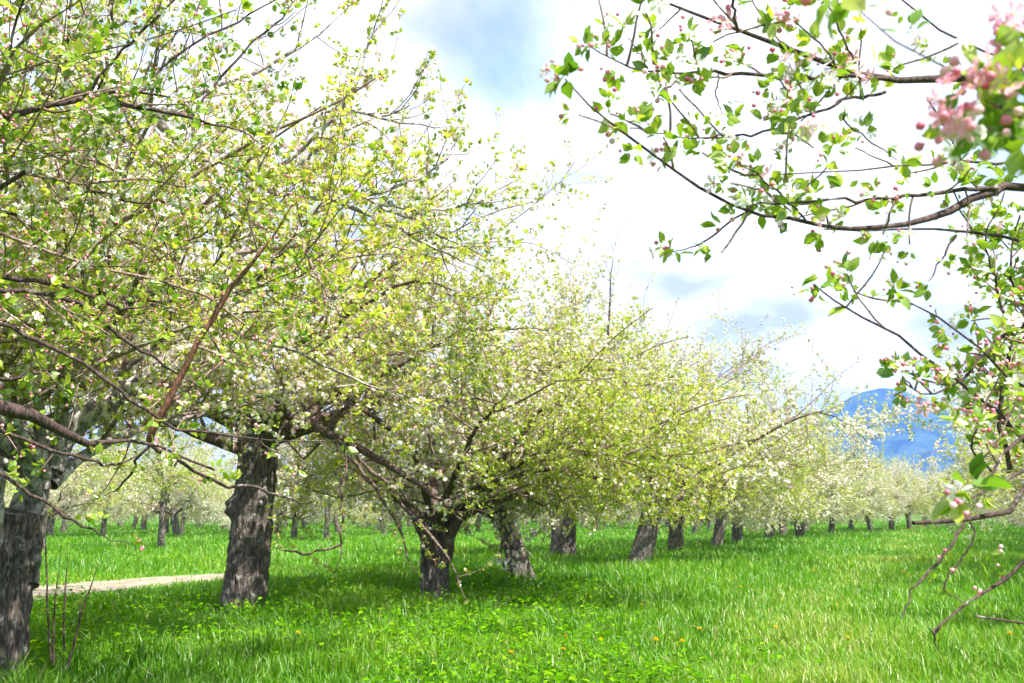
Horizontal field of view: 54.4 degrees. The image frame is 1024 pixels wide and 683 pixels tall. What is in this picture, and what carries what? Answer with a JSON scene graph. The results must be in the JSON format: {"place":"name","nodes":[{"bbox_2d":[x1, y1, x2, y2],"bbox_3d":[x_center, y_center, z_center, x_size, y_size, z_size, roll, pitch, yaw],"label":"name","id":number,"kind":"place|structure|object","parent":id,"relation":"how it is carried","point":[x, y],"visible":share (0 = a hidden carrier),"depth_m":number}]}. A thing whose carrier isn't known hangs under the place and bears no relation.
{"place":"outdoors","nodes":[
{"label":"outdoors","id":0,"kind":"place"},
{"bbox_2d":[33,573,224,600],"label":"path","id":1,"kind":"structure","parent":0,"point":[113,585],"depth_m":18.29},
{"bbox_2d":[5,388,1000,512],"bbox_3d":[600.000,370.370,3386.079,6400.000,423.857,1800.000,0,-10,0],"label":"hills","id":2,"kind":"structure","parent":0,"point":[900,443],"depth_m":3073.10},
{"bbox_2d":[0,0,1023,484],"label":"sky","id":3,"kind":"structure","parent":0,"point":[503,46]},
{"bbox_2d":[41,514,1023,682],"bbox_3d":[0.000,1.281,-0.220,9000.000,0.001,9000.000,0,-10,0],"label":"ground","id":4,"kind":"structure","parent":0,"point":[199,573],"depth_m":41.73},
{"bbox_2d":[4,472,13,506],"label":"apple tree","id":5,"kind":"object","parent":4,"relation":"on","point":[6,497],"visible":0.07,"depth_m":55.72},
{"bbox_2d":[13,477,101,523],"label":"apple tree","id":6,"kind":"object","parent":4,"relation":"on","point":[78,511],"visible":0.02,"depth_m":68.47},
{"bbox_2d":[3,446,135,536],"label":"apple tree","id":7,"kind":"object","parent":4,"relation":"on","point":[60,506],"visible":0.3,"depth_m":52.86},
{"bbox_2d":[10,465,130,532],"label":"apple tree","id":8,"kind":"object","parent":4,"relation":"on","point":[63,528],"visible":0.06,"depth_m":62.55},
{"bbox_2d":[2,381,161,554],"bbox_3d":[-14.536,3.585,30.188,5.770,5.966,6.486,-8,-12,38],"label":"apple tree","id":9,"kind":"object","parent":4,"relation":"on","point":[79,470],"visible":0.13,"depth_m":29.99},
{"bbox_2d":[52,429,158,535],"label":"apple tree","id":10,"kind":"object","parent":4,"relation":"on","point":[103,525],"visible":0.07,"depth_m":55.00},
{"bbox_2d":[87,456,176,528],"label":"apple tree","id":11,"kind":"object","parent":4,"relation":"on","point":[135,520],"visible":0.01,"depth_m":78.20},
{"bbox_2d":[96,458,188,529],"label":"apple tree","id":12,"kind":"object","parent":4,"relation":"on","point":[143,525],"visible":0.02,"depth_m":69.51},
{"bbox_2d":[67,424,234,537],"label":"apple tree","id":13,"kind":"object","parent":4,"relation":"on","point":[189,500],"visible":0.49,"depth_m":51.23},
{"bbox_2d":[83,411,234,548],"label":"apple tree","id":14,"kind":"object","parent":4,"relation":"on","point":[166,484],"visible":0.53,"depth_m":35.35},
{"bbox_2d":[101,459,225,532],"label":"apple tree","id":15,"kind":"object","parent":4,"relation":"on","point":[157,512],"visible":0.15,"depth_m":60.45},
{"bbox_2d":[0,0,357,550],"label":"apple tree","id":16,"kind":"object","parent":4,"relation":"on","point":[106,107],"visible":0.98,"depth_m":3.80},
{"bbox_2d":[137,440,234,532],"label":"apple tree","id":17,"kind":"object","parent":4,"relation":"on","point":[182,525],"visible":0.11,"depth_m":59.37},
{"bbox_2d":[186,454,234,528],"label":"apple tree","id":18,"kind":"object","parent":4,"relation":"on","point":[191,520],"visible":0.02,"depth_m":76.61},
{"bbox_2d":[187,454,287,528],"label":"apple tree","id":19,"kind":"object","parent":4,"relation":"on","point":[232,467],"visible":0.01,"depth_m":67.44},
{"bbox_2d":[0,0,531,681],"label":"apple tree","id":20,"kind":"object","parent":4,"relation":"on","point":[20,540],"visible":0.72,"depth_m":6.80},
{"bbox_2d":[184,455,347,534],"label":"apple tree","id":21,"kind":"object","parent":4,"relation":"on","point":[276,528],"visible":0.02,"depth_m":57.26},
{"bbox_2d":[202,462,366,537],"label":"apple tree","id":22,"kind":"object","parent":4,"relation":"on","point":[319,514],"visible":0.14,"depth_m":47.97},
{"bbox_2d":[273,511,321,528],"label":"apple tree","id":23,"kind":"object","parent":4,"relation":"on","point":[302,522],"visible":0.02,"depth_m":74.28},
{"bbox_2d":[0,96,638,613],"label":"apple tree","id":24,"kind":"object","parent":4,"relation":"on","point":[250,548],"visible":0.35,"depth_m":12.60},
{"bbox_2d":[276,440,372,539],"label":"apple tree","id":25,"kind":"object","parent":4,"relation":"on","point":[327,516],"visible":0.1,"depth_m":45.17},
{"bbox_2d":[285,458,368,531],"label":"apple tree","id":26,"kind":"object","parent":4,"relation":"on","point":[336,526],"visible":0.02,"depth_m":64.13},
{"bbox_2d":[324,471,415,534],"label":"apple tree","id":27,"kind":"object","parent":4,"relation":"on","point":[370,516],"visible":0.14,"depth_m":56.36},
{"bbox_2d":[352,494,406,528],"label":"apple tree","id":28,"kind":"object","parent":4,"relation":"on","point":[400,519],"visible":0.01,"depth_m":72.64},
{"bbox_2d":[7,535,828,682],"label":"ground cover","id":29,"kind":"object","parent":4,"relation":"on","point":[560,675],"visible":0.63,"depth_m":9.93},
{"bbox_2d":[45,219,854,600],"bbox_3d":[-1.063,1.290,14.938,10.544,5.341,10.382,0,-10,0],"label":"apple tree","id":30,"kind":"object","parent":4,"relation":"on","point":[581,455],"visible":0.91,"depth_m":13.06},
{"bbox_2d":[212,221,710,583],"bbox_3d":[-0.939,1.393,20.021,9.170,6.855,10.617,0,-10,0],"label":"apple tree","id":31,"kind":"object","parent":4,"relation":"on","point":[512,545],"visible":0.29,"depth_m":16.83},
{"bbox_2d":[0,520,1023,682],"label":"grass","id":32,"kind":"structure","parent":4,"relation":"on","point":[890,646],"depth_m":12.07},
{"bbox_2d":[44,525,100,667],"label":"sapling","id":33,"kind":"object","parent":32,"relation":"on","point":[80,617],"visible":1,"depth_m":6.39},
{"bbox_2d":[390,311,790,556],"bbox_3d":[1.764,2.587,30.481,11.110,8.033,8.815,0,-10,0],"label":"apple tree","id":34,"kind":"object","parent":4,"relation":"on","point":[561,541],"visible":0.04,"depth_m":28.16},
{"bbox_2d":[587,508,627,525],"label":"apple tree","id":35,"kind":"object","parent":4,"relation":"on","point":[612,517],"visible":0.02,"depth_m":89.12},
{"bbox_2d":[610,506,668,521],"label":"apple tree","id":36,"kind":"object","parent":4,"relation":"on","point":[633,515],"depth_m":76.16},
{"bbox_2d":[617,511,713,526],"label":"apple tree","id":37,"kind":"object","parent":4,"relation":"on","point":[667,524],"depth_m":82.92},
{"bbox_2d":[692,423,712,533],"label":"apple tree","id":38,"kind":"object","parent":4,"relation":"on","point":[694,528],"depth_m":59.09},
{"bbox_2d":[539,329,870,553],"bbox_3d":[5.529,3.275,32.467,10.768,7.348,11.864,0,-10,0],"label":"apple tree","id":39,"kind":"object","parent":4,"relation":"on","point":[676,537],"visible":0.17,"depth_m":31.26},
{"bbox_2d":[707,513,710,530],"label":"apple tree","id":40,"kind":"object","parent":4,"relation":"on","point":[709,525],"depth_m":67.38},
{"bbox_2d":[499,279,940,565],"bbox_3d":[3.537,1.894,25.286,11.847,7.645,9.771,0,-10,0],"label":"apple tree","id":41,"kind":"object","parent":4,"relation":"on","point":[644,543],"visible":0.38,"depth_m":24.64},
{"bbox_2d":[606,374,881,542],"bbox_3d":[8.660,4.684,41.617,11.838,7.652,9.995,-1,-10,3],"label":"apple tree","id":42,"kind":"object","parent":4,"relation":"on","point":[737,533],"visible":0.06,"depth_m":40.43},
{"bbox_2d":[647,339,884,546],"bbox_3d":[8.907,3.785,37.047,10.304,7.888,12.204,0,-10,0],"label":"apple tree","id":43,"kind":"object","parent":4,"relation":"on","point":[720,527],"visible":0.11,"depth_m":37.00},
{"bbox_2d":[539,0,1023,647],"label":"apple tree","id":44,"kind":"object","parent":4,"relation":"on","point":[997,82],"visible":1,"depth_m":1.96},
{"bbox_2d":[713,427,882,534],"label":"apple tree","id":45,"kind":"object","parent":4,"relation":"on","point":[782,531],"visible":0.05,"depth_m":55.76},
{"bbox_2d":[712,400,892,538],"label":"apple tree","id":46,"kind":"object","parent":4,"relation":"on","point":[771,533],"visible":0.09,"depth_m":48.25},
{"bbox_2d":[711,405,909,536],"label":"apple tree","id":47,"kind":"object","parent":4,"relation":"on","point":[800,530],"visible":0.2,"depth_m":49.40},
{"bbox_2d":[777,439,876,529],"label":"apple tree","id":48,"kind":"object","parent":4,"relation":"on","point":[806,526],"visible":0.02,"depth_m":68.61},
{"bbox_2d":[787,449,920,532],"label":"apple tree","id":49,"kind":"object","parent":4,"relation":"on","point":[831,526],"visible":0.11,"depth_m":59.62},
{"bbox_2d":[818,459,907,528],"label":"apple tree","id":50,"kind":"object","parent":4,"relation":"on","point":[850,525],"depth_m":74.65},
{"bbox_2d":[821,445,931,530],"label":"apple tree","id":51,"kind":"object","parent":4,"relation":"on","point":[869,524],"visible":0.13,"depth_m":64.61},
{"bbox_2d":[843,454,946,529],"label":"apple tree","id":52,"kind":"object","parent":4,"relation":"on","point":[911,503],"visible":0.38,"depth_m":68.71},
{"bbox_2d":[849,457,950,528],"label":"apple tree","id":53,"kind":"object","parent":4,"relation":"on","point":[908,520],"visible":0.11,"depth_m":74.61},
{"bbox_2d":[894,468,945,526],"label":"apple tree","id":54,"kind":"object","parent":4,"relation":"on","point":[924,494],"visible":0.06,"depth_m":91.39},
{"bbox_2d":[880,454,980,526],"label":"apple tree","id":55,"kind":"object","parent":4,"relation":"on","point":[935,484],"visible":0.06,"depth_m":82.24},
{"bbox_2d":[886,333,1023,539],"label":"apple tree","id":56,"kind":"object","parent":4,"relation":"on","point":[958,430],"visible":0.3,"depth_m":17.83},
{"bbox_2d":[887,329,1023,534],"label":"apple tree","id":57,"kind":"object","parent":4,"relation":"on","point":[960,459],"visible":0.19,"depth_m":24.66},
{"bbox_2d":[929,450,1023,525],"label":"apple tree","id":58,"kind":"object","parent":4,"relation":"on","point":[1021,500],"visible":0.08,"depth_m":40.88},
{"bbox_2d":[941,445,1022,522],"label":"apple tree","id":59,"kind":"object","parent":4,"relation":"on","point":[1019,514],"visible":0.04,"depth_m":59.10},
{"bbox_2d":[941,416,1023,530],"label":"apple tree","id":60,"kind":"object","parent":4,"relation":"on","point":[1010,489],"visible":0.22,"depth_m":29.21},
{"bbox_2d":[945,397,1023,530],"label":"apple tree","id":61,"kind":"object","parent":4,"relation":"on","point":[1000,500],"visible":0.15,"depth_m":34.43},
{"bbox_2d":[955,360,1023,484],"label":"apple tree","id":62,"kind":"object","parent":4,"relation":"on","point":[1005,473],"visible":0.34,"depth_m":11.33},
{"bbox_2d":[972,453,1023,527],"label":"apple tree","id":63,"kind":"object","parent":4,"relation":"on","point":[1018,518],"visible":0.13,"depth_m":47.23}
]}

